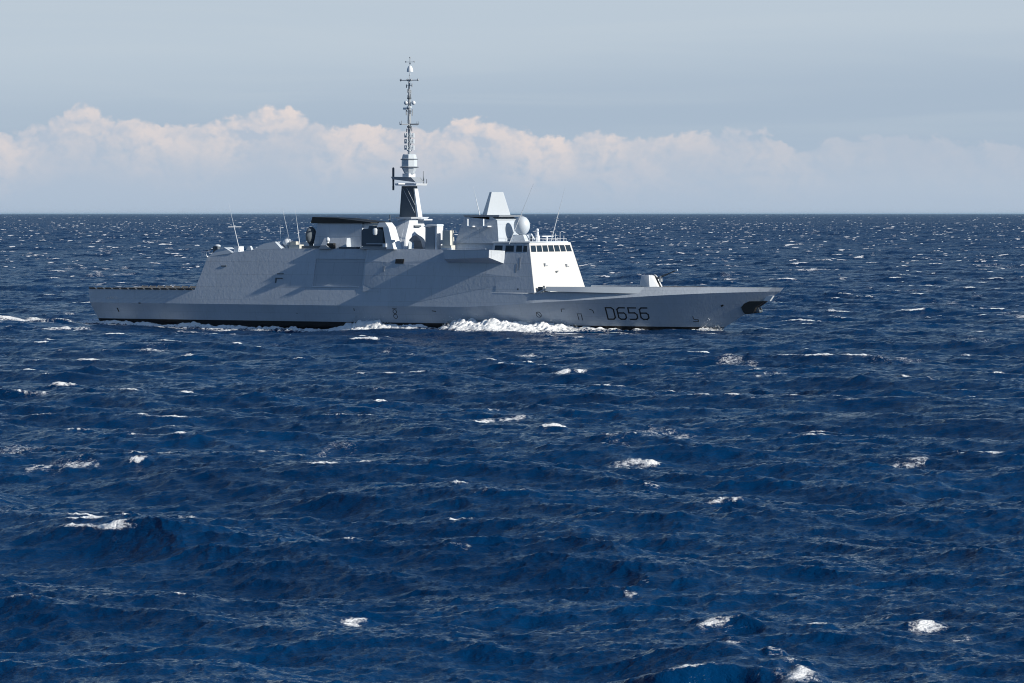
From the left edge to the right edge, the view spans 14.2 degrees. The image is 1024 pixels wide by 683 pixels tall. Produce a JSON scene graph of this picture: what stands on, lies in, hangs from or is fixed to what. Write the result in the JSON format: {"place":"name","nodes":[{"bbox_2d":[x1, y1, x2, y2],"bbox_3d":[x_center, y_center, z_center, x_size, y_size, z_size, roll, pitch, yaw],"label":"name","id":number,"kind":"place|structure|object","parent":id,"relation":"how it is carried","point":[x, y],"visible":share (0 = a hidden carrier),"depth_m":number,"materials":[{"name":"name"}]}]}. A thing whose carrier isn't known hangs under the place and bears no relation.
{"place":"outdoors","nodes":[
{"label":"outdoors","id":0,"kind":"place"},
{"bbox_2d":[0,214,1023,682],"bbox_3d":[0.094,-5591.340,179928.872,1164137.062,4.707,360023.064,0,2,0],"label":"sea","id":1,"kind":"structure","parent":0,"point":[812,472],"depth_m":332.71,"materials":[{"name":"liquid"}]},
{"bbox_2d":[84,314,723,333],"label":"bow wave","id":2,"kind":"object","parent":1,"relation":"on","point":[473,325],"visible":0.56,"depth_m":773.30,"materials":[{"name":"liquid"}]},
{"bbox_2d":[88,57,782,329],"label":"warship","id":3,"kind":"object","parent":1,"relation":"on","point":[494,261],"visible":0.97,"depth_m":780.64,"materials":[{"name":"grey paint"}]},
{"bbox_2d":[313,259,364,286],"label":"boat bay door","id":4,"kind":"structure","parent":3,"relation":"in","point":[328,272],"depth_m":787.53,"materials":[{"name":"grey paint"}]},
{"bbox_2d":[0,0,1023,213],"label":"sky","id":5,"kind":"structure","parent":0,"point":[107,106],"materials":[{"name":"blue"}]}
]}

